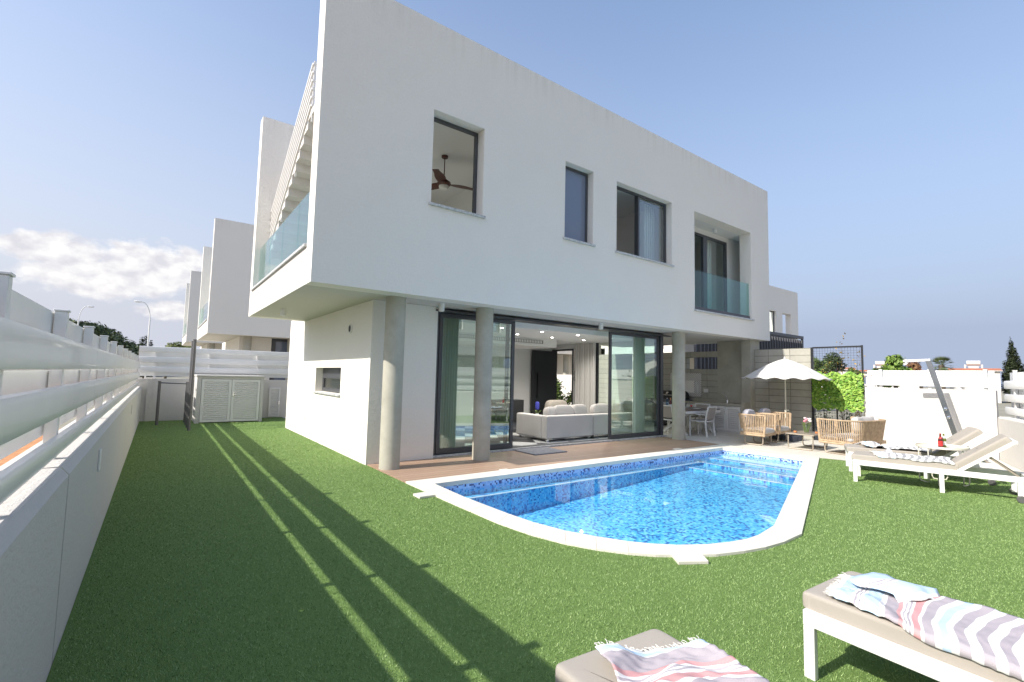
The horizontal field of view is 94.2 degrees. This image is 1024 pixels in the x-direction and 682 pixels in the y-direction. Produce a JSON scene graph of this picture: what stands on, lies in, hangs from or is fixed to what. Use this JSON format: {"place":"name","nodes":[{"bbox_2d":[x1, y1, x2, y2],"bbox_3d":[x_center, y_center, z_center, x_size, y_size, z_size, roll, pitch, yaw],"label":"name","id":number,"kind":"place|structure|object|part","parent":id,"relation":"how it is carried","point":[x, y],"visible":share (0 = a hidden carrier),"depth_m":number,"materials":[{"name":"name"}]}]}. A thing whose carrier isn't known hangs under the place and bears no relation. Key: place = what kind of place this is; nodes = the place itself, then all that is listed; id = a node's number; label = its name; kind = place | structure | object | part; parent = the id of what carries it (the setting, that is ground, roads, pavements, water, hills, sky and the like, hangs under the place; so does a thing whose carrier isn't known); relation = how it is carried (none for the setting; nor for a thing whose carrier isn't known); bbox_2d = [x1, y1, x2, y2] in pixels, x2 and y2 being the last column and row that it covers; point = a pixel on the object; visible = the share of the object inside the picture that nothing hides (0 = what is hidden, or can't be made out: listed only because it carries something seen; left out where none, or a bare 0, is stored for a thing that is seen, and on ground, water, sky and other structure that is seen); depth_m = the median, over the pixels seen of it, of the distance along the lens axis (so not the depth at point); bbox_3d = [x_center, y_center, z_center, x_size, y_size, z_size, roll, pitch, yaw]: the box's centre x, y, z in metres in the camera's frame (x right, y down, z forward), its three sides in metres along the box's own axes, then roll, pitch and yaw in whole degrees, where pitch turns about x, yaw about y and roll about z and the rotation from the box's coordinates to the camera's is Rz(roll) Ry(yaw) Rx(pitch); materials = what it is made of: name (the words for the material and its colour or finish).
{"place":"outdoors","nodes":[
{"label":"outdoors","id":0,"kind":"place"},
{"bbox_2d":[0,429,59,465],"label":"dirt road","id":1,"kind":"structure","parent":0,"point":[18,452],"depth_m":8.95,"materials":[{"name":"orange soil"}]},
{"bbox_2d":[182,271,223,348],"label":"neighbour house","id":2,"kind":"structure","parent":0,"point":[191,311],"depth_m":32.72,"materials":[{"name":"white paint"}]},
{"bbox_2d":[0,0,1023,387],"label":"sky","id":3,"kind":"structure","parent":0,"point":[884,139],"materials":[{"name":"blue"}]},
{"bbox_2d":[46,417,1023,681],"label":"lawn","id":4,"kind":"structure","parent":0,"point":[412,647],"depth_m":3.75,"materials":[{"name":"green plant"}]},
{"bbox_2d":[155,339,196,430],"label":"exercise bars","id":5,"kind":"object","parent":4,"relation":"on","point":[188,403],"visible":0.99,"depth_m":13.01,"materials":[{"name":"grey metal"}]},
{"bbox_2d":[555,629,682,681],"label":"sun lounger","id":6,"kind":"object","parent":4,"relation":"on","point":[593,666],"visible":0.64,"depth_m":1.94,"materials":[{"name":"beige fabric"}]},
{"bbox_2d":[594,635,769,681],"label":"beach towel","id":7,"kind":"object","parent":6,"relation":"on","point":[698,660],"visible":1,"depth_m":1.89,"materials":[{"name":"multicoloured fabric"}]},
{"bbox_2d":[803,571,1023,681],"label":"sun lounger","id":8,"kind":"object","parent":4,"relation":"on","point":[883,637],"visible":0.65,"depth_m":2.36,"materials":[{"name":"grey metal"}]},
{"bbox_2d":[825,572,1023,680],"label":"beach towel","id":9,"kind":"object","parent":8,"relation":"on","point":[990,637],"visible":1,"depth_m":2.35,"materials":[{"name":"fabric"}]},
{"bbox_2d":[844,427,999,485],"bbox_3d":[7.234,1.953,8.559,2.045,0.902,0.726,-1,-5,31],"label":"sun lounger","id":10,"kind":"object","parent":4,"relation":"on","point":[966,436],"visible":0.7,"depth_m":8.21,"materials":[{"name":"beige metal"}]},
{"bbox_2d":[855,441,930,451],"bbox_3d":[6.964,1.931,8.741,1.070,0.109,0.596,-1,-5,31],"label":"beach towel","id":11,"kind":"object","parent":10,"relation":"on","point":[871,443],"visible":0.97,"depth_m":8.70,"materials":[{"name":"white fabric"}]},
{"bbox_2d":[851,434,1023,503],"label":"sun lounger","id":12,"kind":"object","parent":4,"relation":"on","point":[965,462],"visible":0.96,"depth_m":7.15,"materials":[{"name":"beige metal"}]},
{"bbox_2d":[871,449,954,464],"bbox_3d":[6.398,1.844,7.683,1.065,0.099,0.627,-2,-6,40],"label":"beach towel","id":13,"kind":"object","parent":12,"relation":"on","point":[888,453],"visible":1,"depth_m":7.57,"materials":[{"name":"grey fabric"}]},
{"bbox_2d":[915,443,970,486],"bbox_3d":[7.162,2.046,7.914,0.680,0.613,0.680,4,-5,-36],"label":"side table","id":14,"kind":"object","parent":4,"relation":"on","point":[931,446],"visible":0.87,"depth_m":7.88,"materials":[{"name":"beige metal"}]},
{"bbox_2d":[938,433,942,446],"bbox_3d":[7.106,1.651,7.895,0.065,0.234,0.065,4,-5,-36],"label":"beer bottle","id":15,"kind":"object","parent":14,"relation":"on","point":[940,441],"visible":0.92,"depth_m":7.88,"materials":[{"name":"brown glass"}]},
{"bbox_2d":[942,434,946,447],"bbox_3d":[7.206,1.661,7.944,0.065,0.225,0.065,4,-5,-36],"label":"beer bottle","id":16,"kind":"object","parent":14,"relation":"on","point":[944,441],"visible":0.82,"depth_m":7.92,"materials":[{"name":"green glass"}]},
{"bbox_2d":[535,402,540,413],"bbox_3d":[0.706,1.898,13.269,0.251,0.410,0.253,4,-5,-36],"label":"potted hyacinth","id":17,"kind":"object","parent":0,"point":[537,407],"visible":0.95,"depth_m":13.24,"materials":[{"name":"blue"}]},
{"bbox_2d":[59,376,1023,460],"bbox_3d":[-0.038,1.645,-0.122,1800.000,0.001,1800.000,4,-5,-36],"label":"ground","id":18,"kind":"structure","parent":0,"point":[1002,406],"depth_m":27.50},
{"bbox_2d":[0,386,141,681],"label":"garden wall","id":19,"kind":"structure","parent":18,"relation":"on","point":[53,512],"depth_m":2.42,"materials":[{"name":"white paint"}]},
{"bbox_2d":[0,271,140,504],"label":"slat fence","id":20,"kind":"object","parent":19,"relation":"on","point":[58,367],"visible":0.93,"depth_m":2.50,"materials":[{"name":"white plastic"}]},
{"bbox_2d":[77,306,93,324],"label":"street lamp","id":21,"kind":"object","parent":18,"relation":"on","point":[81,311],"visible":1,"depth_m":46.08,"materials":[{"name":"white metal"}]},
{"bbox_2d":[69,318,152,376],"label":"pine wood","id":22,"kind":"object","parent":18,"relation":"on","point":[114,335],"visible":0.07,"depth_m":88.87,"materials":[{"name":"green plant"}]},
{"bbox_2d":[134,301,150,377],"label":"street lamp","id":23,"kind":"object","parent":18,"relation":"on","point":[149,324],"visible":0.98,"depth_m":41.37,"materials":[{"name":"grey metal"}]},
{"bbox_2d":[137,336,152,377],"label":"cypress tree","id":24,"kind":"object","parent":18,"relation":"on","point":[145,342],"visible":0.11,"depth_m":59.27,"materials":[{"name":"green plant"}]},
{"bbox_2d":[164,341,190,378],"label":"round tree","id":25,"kind":"object","parent":18,"relation":"on","point":[170,344],"visible":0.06,"depth_m":71.37,"materials":[{"name":"green plant"}]},
{"bbox_2d":[136,378,287,420],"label":"garden wall","id":26,"kind":"structure","parent":18,"relation":"on","point":[172,401],"depth_m":14.74,"materials":[{"name":"white paint"}]},
{"bbox_2d":[137,346,288,378],"bbox_3d":[-7.521,0.933,17.245,9.500,0.987,0.136,4,-5,-36],"label":"slat fence","id":27,"kind":"object","parent":26,"relation":"on","point":[163,361],"visible":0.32,"depth_m":15.53,"materials":[{"name":"white plastic"}]},
{"bbox_2d":[268,388,280,416],"bbox_3d":[-8.202,2.110,16.432,0.350,0.990,0.078,4,-5,-36],"label":"meter cupboard","id":28,"kind":"object","parent":26,"relation":"attached to","point":[274,403],"visible":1,"depth_m":16.44,"materials":[{"name":"white metal"}]},
{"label":"door","id":29,"kind":"part","parent":28,"relation":"part of","materials":[{"name":"white metal"}]},
{"bbox_2d":[192,374,265,423],"bbox_3d":[-8.983,1.851,15.072,1.830,1.530,1.338,4,-5,-36],"label":"utility cupboard","id":30,"kind":"object","parent":18,"relation":"on","point":[222,398],"visible":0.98,"depth_m":14.55,"materials":[{"name":"white paint"}]},
{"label":"door","id":31,"kind":"part","parent":30,"relation":"part of","materials":[{"name":"white metal"}]},
{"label":"door","id":32,"kind":"part","parent":30,"relation":"part of","materials":[{"name":"white metal"}]},
{"bbox_2d":[197,218,291,379],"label":"neighbour house","id":33,"kind":"structure","parent":18,"relation":"on","point":[225,293],"depth_m":20.56,"materials":[{"name":"white paint"}]},
{"bbox_2d":[269,339,286,379],"bbox_3d":[-8.352,1.564,24.199,7.180,2.900,0.100,4,-5,-36],"label":"sliding door","id":34,"kind":"structure","parent":33,"relation":"in","point":[273,345],"depth_m":22.19,"materials":[{"name":"grey metal"}]},
{"bbox_2d":[248,0,769,469],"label":"villa","id":35,"kind":"object","parent":18,"relation":"on","point":[427,322],"visible":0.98,"depth_m":9.69,"materials":[{"name":"white paint"}]},
{"bbox_2d":[313,368,340,396],"bbox_3d":[-3.997,0.890,10.524,0.260,0.580,2.000,4,-5,-36],"label":"window","id":36,"kind":"structure","parent":35,"relation":"in","point":[335,373],"depth_m":10.73,"materials":[{"name":"grey metal"}]},
{"bbox_2d":[431,155,472,190],"bbox_3d":[-1.491,-3.796,10.880,1.316,0.790,1.353,4,-5,-36],"label":"ceiling fan","id":37,"kind":"object","parent":35,"relation":"hanging from","point":[443,183],"visible":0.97,"depth_m":10.68,"materials":[{"name":"brown wood"}]},
{"bbox_2d":[428,117,485,218],"bbox_3d":[-1.017,-3.138,8.610,1.144,1.710,0.330,4,-5,-36],"label":"window","id":38,"kind":"structure","parent":35,"relation":"in","point":[475,160],"depth_m":8.93,"materials":[{"name":"grey metal"}]},
{"bbox_2d":[490,399,523,430],"bbox_3d":[-0.189,2.196,14.203,1.120,0.890,0.520,4,-5,-36],"label":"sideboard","id":39,"kind":"object","parent":35,"relation":"on","point":[497,414],"visible":0.58,"depth_m":13.88,"materials":[{"name":"grey wood"}]},
{"bbox_2d":[530,350,554,414],"bbox_3d":[1.110,1.591,16.775,1.040,2.500,0.120,4,-5,-36],"label":"front door","id":40,"kind":"structure","parent":35,"relation":"in","point":[542,362],"depth_m":16.74,"materials":[{"name":"black wood"}]},
{"bbox_2d":[433,308,671,457],"bbox_3d":[1.424,1.024,11.453,7.500,2.893,0.360,4,-5,-36],"label":"sliding door","id":41,"kind":"structure","parent":35,"relation":"in","point":[448,313],"depth_m":10.49,"materials":[{"name":"grey metal"}]},
{"bbox_2d":[516,400,631,441],"bbox_3d":[1.494,2.177,13.547,3.300,0.908,2.300,4,-5,-36],"label":"corner sofa","id":42,"kind":"object","parent":35,"relation":"on","point":[559,419],"visible":0.98,"depth_m":12.42,"materials":[{"name":"grey fabric"}]},
{"bbox_2d":[563,166,595,246],"bbox_3d":[1.406,-2.947,10.369,0.944,1.700,0.280,4,-5,-36],"label":"window","id":43,"kind":"structure","parent":35,"relation":"in","point":[576,182],"depth_m":10.49,"materials":[{"name":"grey glass"}]},
{"bbox_2d":[595,343,650,431],"bbox_3d":[3.453,1.306,14.629,0.060,2.893,2.340,4,-5,-36],"label":"side window","id":44,"kind":"structure","parent":35,"relation":"in","point":[597,344],"depth_m":15.52,"materials":[{"name":"grey metal"}]},
{"bbox_2d":[615,186,674,266],"bbox_3d":[3.201,-2.800,11.726,2.214,1.690,0.330,4,-5,-36],"label":"window","id":45,"kind":"structure","parent":35,"relation":"in","point":[639,198],"depth_m":11.83,"materials":[{"name":"grey metal"}]},
{"bbox_2d":[694,232,726,311],"bbox_3d":[5.872,-1.963,14.456,2.330,2.500,0.080,4,-5,-36],"label":"balcony door","id":46,"kind":"structure","parent":35,"relation":"in","point":[704,238],"depth_m":14.44,"materials":[{"name":"grey metal"}]},
{"bbox_2d":[367,437,718,482],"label":"deck","id":47,"kind":"structure","parent":18,"relation":"on","point":[420,469],"depth_m":9.22,"materials":[{"name":"brown wood"}]},
{"bbox_2d":[515,447,566,454],"bbox_3d":[0.617,2.350,10.172,0.890,0.021,0.690,4,-5,-36],"label":"door mat","id":48,"kind":"object","parent":47,"relation":"on","point":[540,451],"depth_m":10.10,"materials":[{"name":"grey fabric"}]},
{"bbox_2d":[557,379,571,404],"bbox_3d":[1.710,2.372,19.959,1.321,1.688,2.113,4,-5,-36],"label":"potted plant","id":49,"kind":"object","parent":18,"relation":"on","point":[559,393],"visible":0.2,"depth_m":19.33,"materials":[{"name":"green plant"}]},
{"bbox_2d":[557,345,600,374],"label":"neighbour house","id":50,"kind":"structure","parent":18,"relation":"on","point":[564,362],"depth_m":29.46,"materials":[{"name":"white paint"}]},
{"bbox_2d":[406,444,819,564],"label":"swimming pool","id":51,"kind":"structure","parent":18,"relation":"in","point":[689,506],"depth_m":7.62,"materials":[{"name":"blue liquid"}]},
{"bbox_2d":[599,351,717,421],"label":"block wall","id":52,"kind":"structure","parent":18,"relation":"on","point":[622,379],"depth_m":18.17,"materials":[{"name":"beige concrete"}]},
{"bbox_2d":[670,373,700,396],"bbox_3d":[6.120,1.537,16.798,0.011,0.817,1.237,4,-5,-36],"label":"lattice panel","id":53,"kind":"object","parent":52,"relation":"attached to","point":[689,380],"visible":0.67,"depth_m":16.58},
{"bbox_2d":[601,285,798,390],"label":"neighbour house","id":54,"kind":"structure","parent":18,"relation":"on","point":[783,302],"depth_m":31.05,"materials":[{"name":"white paint"}]},
{"bbox_2d":[694,331,803,392],"bbox_3d":[12.302,1.599,25.669,11.200,4.370,2.060,4,-5,-36],"label":"slatted pergola","id":55,"kind":"object","parent":18,"relation":"on","point":[782,341],"visible":0.19,"depth_m":25.56,"materials":[{"name":"grey paint"}]},
{"bbox_2d":[755,348,815,439],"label":"block wall","id":56,"kind":"structure","parent":18,"relation":"on","point":[770,394],"depth_m":14.09,"materials":[{"name":"beige concrete"}]},
{"bbox_2d":[814,357,833,381],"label":"garden tree","id":57,"kind":"object","parent":18,"relation":"on","point":[817,364],"visible":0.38,"depth_m":51.50,"materials":[{"name":"green plant"}]},
{"bbox_2d":[815,368,841,435],"bbox_3d":[8.983,1.795,13.674,0.909,2.059,0.686,-1,-5,27],"label":"climbing plant","id":58,"kind":"object","parent":18,"relation":"on","point":[823,415],"visible":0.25,"depth_m":13.59,"materials":[{"name":"green plant"}]},
{"bbox_2d":[815,410,852,433],"bbox_3d":[9.422,2.406,13.662,0.857,1.207,2.314,4,-5,-36],"label":"garden shrub","id":59,"kind":"object","parent":18,"relation":"on","point":[840,424],"visible":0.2,"depth_m":13.67,"materials":[{"name":"green plant"}]},
{"bbox_2d":[823,352,847,380],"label":"garden tree","id":60,"kind":"object","parent":18,"relation":"on","point":[836,358],"visible":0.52,"depth_m":54.21,"materials":[{"name":"green plant"}]},
{"bbox_2d":[816,365,855,396],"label":"bungalow","id":61,"kind":"object","parent":18,"relation":"on","point":[846,369],"visible":0.06,"depth_m":62.44,"materials":[{"name":"white paint"}]},
{"bbox_2d":[821,332,866,431],"bbox_3d":[9.488,1.276,13.287,1.069,3.060,1.313,4,-5,-36],"label":"climbing plant","id":62,"kind":"object","parent":18,"relation":"on","point":[840,373],"visible":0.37,"depth_m":13.37,"materials":[{"name":"green plant"}]},
{"bbox_2d":[848,367,859,395],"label":"garden tree","id":63,"kind":"object","parent":18,"relation":"on","point":[853,371],"visible":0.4,"depth_m":56.66,"materials":[{"name":"green plant"}]},
{"bbox_2d":[847,408,865,431],"bbox_3d":[9.546,2.366,13.172,0.617,1.140,1.183,-1,-5,31],"label":"garden shrub","id":64,"kind":"object","parent":18,"relation":"on","point":[858,416],"visible":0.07,"depth_m":12.88,"materials":[{"name":"green plant"}]},
{"bbox_2d":[859,370,874,391],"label":"bungalow","id":65,"kind":"object","parent":18,"relation":"on","point":[865,375],"visible":0.09,"depth_m":65.91,"materials":[{"name":"white paint"}]},
{"bbox_2d":[872,354,912,387],"bbox_3d":[28.183,3.154,35.012,2.977,4.384,2.816,-2,-5,39],"label":"broadleaf tree","id":66,"kind":"object","parent":18,"relation":"on","point":[894,362],"visible":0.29,"depth_m":34.81,"materials":[{"name":"green plant"}]},
{"bbox_2d":[873,359,921,387],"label":"bungalow","id":67,"kind":"object","parent":18,"relation":"on","point":[878,364],"visible":0.2,"depth_m":57.48,"materials":[{"name":"white paint"}]},
{"bbox_2d":[906,362,922,388],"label":"rusty tree","id":68,"kind":"object","parent":18,"relation":"on","point":[915,365],"visible":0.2,"depth_m":45.43,"materials":[{"name":"brown plant"}]},
{"bbox_2d":[865,387,999,459],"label":"garden wall","id":69,"kind":"structure","parent":18,"relation":"on","point":[911,416],"depth_m":11.51,"materials":[{"name":"white paint"}]},
{"bbox_2d":[866,369,994,389],"bbox_3d":[10.134,0.931,11.671,0.166,0.472,2.400,4,-5,-36],"label":"slat fence","id":70,"kind":"object","parent":69,"relation":"on","point":[985,379],"visible":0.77,"depth_m":11.57,"materials":[{"name":"white plastic"}]},
{"bbox_2d":[927,356,955,388],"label":"palm tree","id":71,"kind":"object","parent":18,"relation":"on","point":[941,367],"visible":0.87,"depth_m":51.68,"materials":[{"name":"green plant"}]},
{"bbox_2d":[948,361,1002,402],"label":"bungalow","id":72,"kind":"object","parent":18,"relation":"on","point":[997,383],"visible":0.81,"depth_m":51.59,"materials":[{"name":"white paint"}]},
{"bbox_2d":[998,417,1023,471],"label":"garden wall","id":73,"kind":"structure","parent":18,"relation":"on","point":[1012,428],"depth_m":9.64,"materials":[{"name":"white paint"}]},
{"bbox_2d":[1004,370,1023,417],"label":"slat fence","id":74,"kind":"object","parent":73,"relation":"on","point":[1015,385],"visible":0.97,"depth_m":10.03,"materials":[{"name":"white plastic"}]},
{"bbox_2d":[1001,337,1023,402],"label":"cypress tree","id":75,"kind":"object","parent":18,"relation":"on","point":[1013,362],"visible":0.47,"depth_m":51.58,"materials":[{"name":"green plant"}]},
{"bbox_2d":[557,375,571,405],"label":"garden wall","id":76,"kind":"structure","parent":0,"point":[566,380],"depth_m":24.63,"materials":[{"name":"white paint"}]},
{"bbox_2d":[644,421,1022,471],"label":"patio","id":77,"kind":"structure","parent":0,"point":[732,439],"depth_m":12.44,"materials":[{"name":"beige stone"}]},
{"bbox_2d":[663,405,671,434],"bbox_3d":[4.675,2.321,14.094,0.607,0.866,0.515,5,-5,-38],"label":"dining chair","id":78,"kind":"object","parent":77,"relation":"on","point":[667,411],"visible":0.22,"depth_m":13.90,"materials":[{"name":"beige"}]},
{"bbox_2d":[650,390,691,425],"bbox_3d":[5.592,2.325,16.735,0.720,1.175,1.220,4,-5,-36],"label":"barbecue grill","id":79,"kind":"object","parent":77,"relation":"on","point":[667,394],"visible":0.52,"depth_m":16.55,"materials":[{"name":"black metal"}]},
{"bbox_2d":[663,407,720,435],"bbox_3d":[5.369,2.432,14.480,1.830,0.752,1.030,4,-5,-36],"label":"dining table","id":80,"kind":"object","parent":77,"relation":"on","point":[696,411],"visible":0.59,"depth_m":14.20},
{"bbox_2d":[686,403,709,431],"bbox_3d":[5.920,2.428,15.140,0.607,0.866,0.515,5,-5,-38],"label":"dining chair","id":81,"kind":"object","parent":77,"relation":"on","point":[701,405],"visible":0.48,"depth_m":15.22,"materials":[{"name":"beige"}]},
{"bbox_2d":[689,406,716,436],"bbox_3d":[5.559,2.324,13.850,0.515,0.866,0.607,5,-6,-40],"label":"dining chair","id":82,"kind":"object","parent":77,"relation":"on","point":[710,413],"visible":0.91,"depth_m":13.76,"materials":[{"name":"beige"}]},
{"bbox_2d":[685,393,749,433],"bbox_3d":[6.679,2.287,15.450,0.615,1.230,2.020,4,-5,-36],"label":"outdoor kitchen","id":83,"kind":"object","parent":77,"relation":"on","point":[727,419],"visible":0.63,"depth_m":15.05,"materials":[{"name":"silver metal"}]},
{"bbox_2d":[686,404,697,426],"bbox_3d":[6.021,2.490,15.884,0.059,0.740,0.460,4,-5,-36],"label":"door","id":84,"kind":"structure","parent":83,"relation":"in","point":[687,405],"depth_m":15.97,"materials":[{"name":"silver metal"}]},
{"bbox_2d":[699,406,711,427],"bbox_3d":[6.301,2.468,15.507,0.059,0.740,0.460,4,-5,-36],"label":"door","id":85,"kind":"structure","parent":83,"relation":"in","point":[702,426],"depth_m":15.50,"materials":[{"name":"silver metal"}]},
{"bbox_2d":[712,406,725,429],"bbox_3d":[6.581,2.447,15.130,0.059,0.740,0.460,4,-5,-36],"label":"door","id":86,"kind":"structure","parent":83,"relation":"in","point":[724,413],"depth_m":15.08,"materials":[{"name":"silver metal"}]},
{"bbox_2d":[726,407,740,431],"bbox_3d":[6.861,2.425,14.754,0.059,0.740,0.460,4,-5,-36],"label":"door","id":87,"kind":"structure","parent":83,"relation":"in","point":[738,426],"depth_m":14.76,"materials":[{"name":"silver metal"}]},
{"bbox_2d":[738,409,776,445],"bbox_3d":[6.321,2.213,12.289,0.852,0.882,0.804,5,-6,-40],"label":"rope armchair","id":88,"kind":"object","parent":77,"relation":"on","point":[747,418],"visible":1,"depth_m":12.15,"materials":[{"name":"beige wicker"}]},
{"bbox_2d":[755,408,791,442],"bbox_3d":[7.091,2.280,12.958,0.852,0.882,0.804,5,-5,-38],"label":"rope armchair","id":89,"kind":"object","parent":77,"relation":"on","point":[781,429],"visible":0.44,"depth_m":12.94,"materials":[{"name":"beige wicker"}]},
{"bbox_2d":[741,357,832,441],"bbox_3d":[7.661,1.600,13.337,2.243,2.325,2.243,4,-5,-36],"label":"umbrella","id":90,"kind":"object","parent":77,"relation":"on","point":[784,368],"visible":0.98,"depth_m":12.92,"materials":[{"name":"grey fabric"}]},
{"bbox_2d":[785,431,827,450],"bbox_3d":[7.253,2.443,11.676,1.000,0.377,0.620,5,-5,-38],"label":"coffee table","id":91,"kind":"object","parent":77,"relation":"on","point":[810,433],"visible":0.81,"depth_m":11.54,"materials":[{"name":"beige wood"}]},
{"bbox_2d":[802,417,811,432],"bbox_3d":[7.296,2.078,11.785,0.242,0.368,0.208,2,-4,-12],"label":"flower vase","id":92,"kind":"object","parent":91,"relation":"on","point":[807,421],"visible":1,"depth_m":11.74,"materials":[{"name":"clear glass"}]},
{"bbox_2d":[810,345,864,439],"bbox_3d":[8.923,1.454,13.061,0.060,2.640,1.260,4,-5,-36],"label":"screen","id":93,"kind":"object","parent":77,"relation":"on","point":[836,413],"visible":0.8,"depth_m":13.16,"materials":[{"name":"black metal"}]},
{"bbox_2d":[811,371,864,412],"bbox_3d":[8.889,1.381,13.017,0.178,1.136,1.275,4,-5,-36],"label":"leaf panel","id":94,"kind":"object","parent":93,"relation":"attached to","point":[836,389],"visible":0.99,"depth_m":12.96,"materials":[{"name":"green plant"}]},
{"bbox_2d":[816,416,885,454],"bbox_3d":[7.970,2.176,11.106,1.631,0.856,0.924,4,-5,-27],"label":"rope loveseat","id":95,"kind":"object","parent":77,"relation":"on","point":[868,428],"visible":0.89,"depth_m":10.76,"materials":[{"name":"beige wicker"}]},
{"bbox_2d":[903,359,964,454],"bbox_3d":[9.476,1.506,10.621,0.240,2.222,1.112,4,-5,-36],"label":"garden shower","id":96,"kind":"object","parent":77,"relation":"on","point":[942,399],"visible":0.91,"depth_m":10.57,"materials":[{"name":"metal"}]}
]}

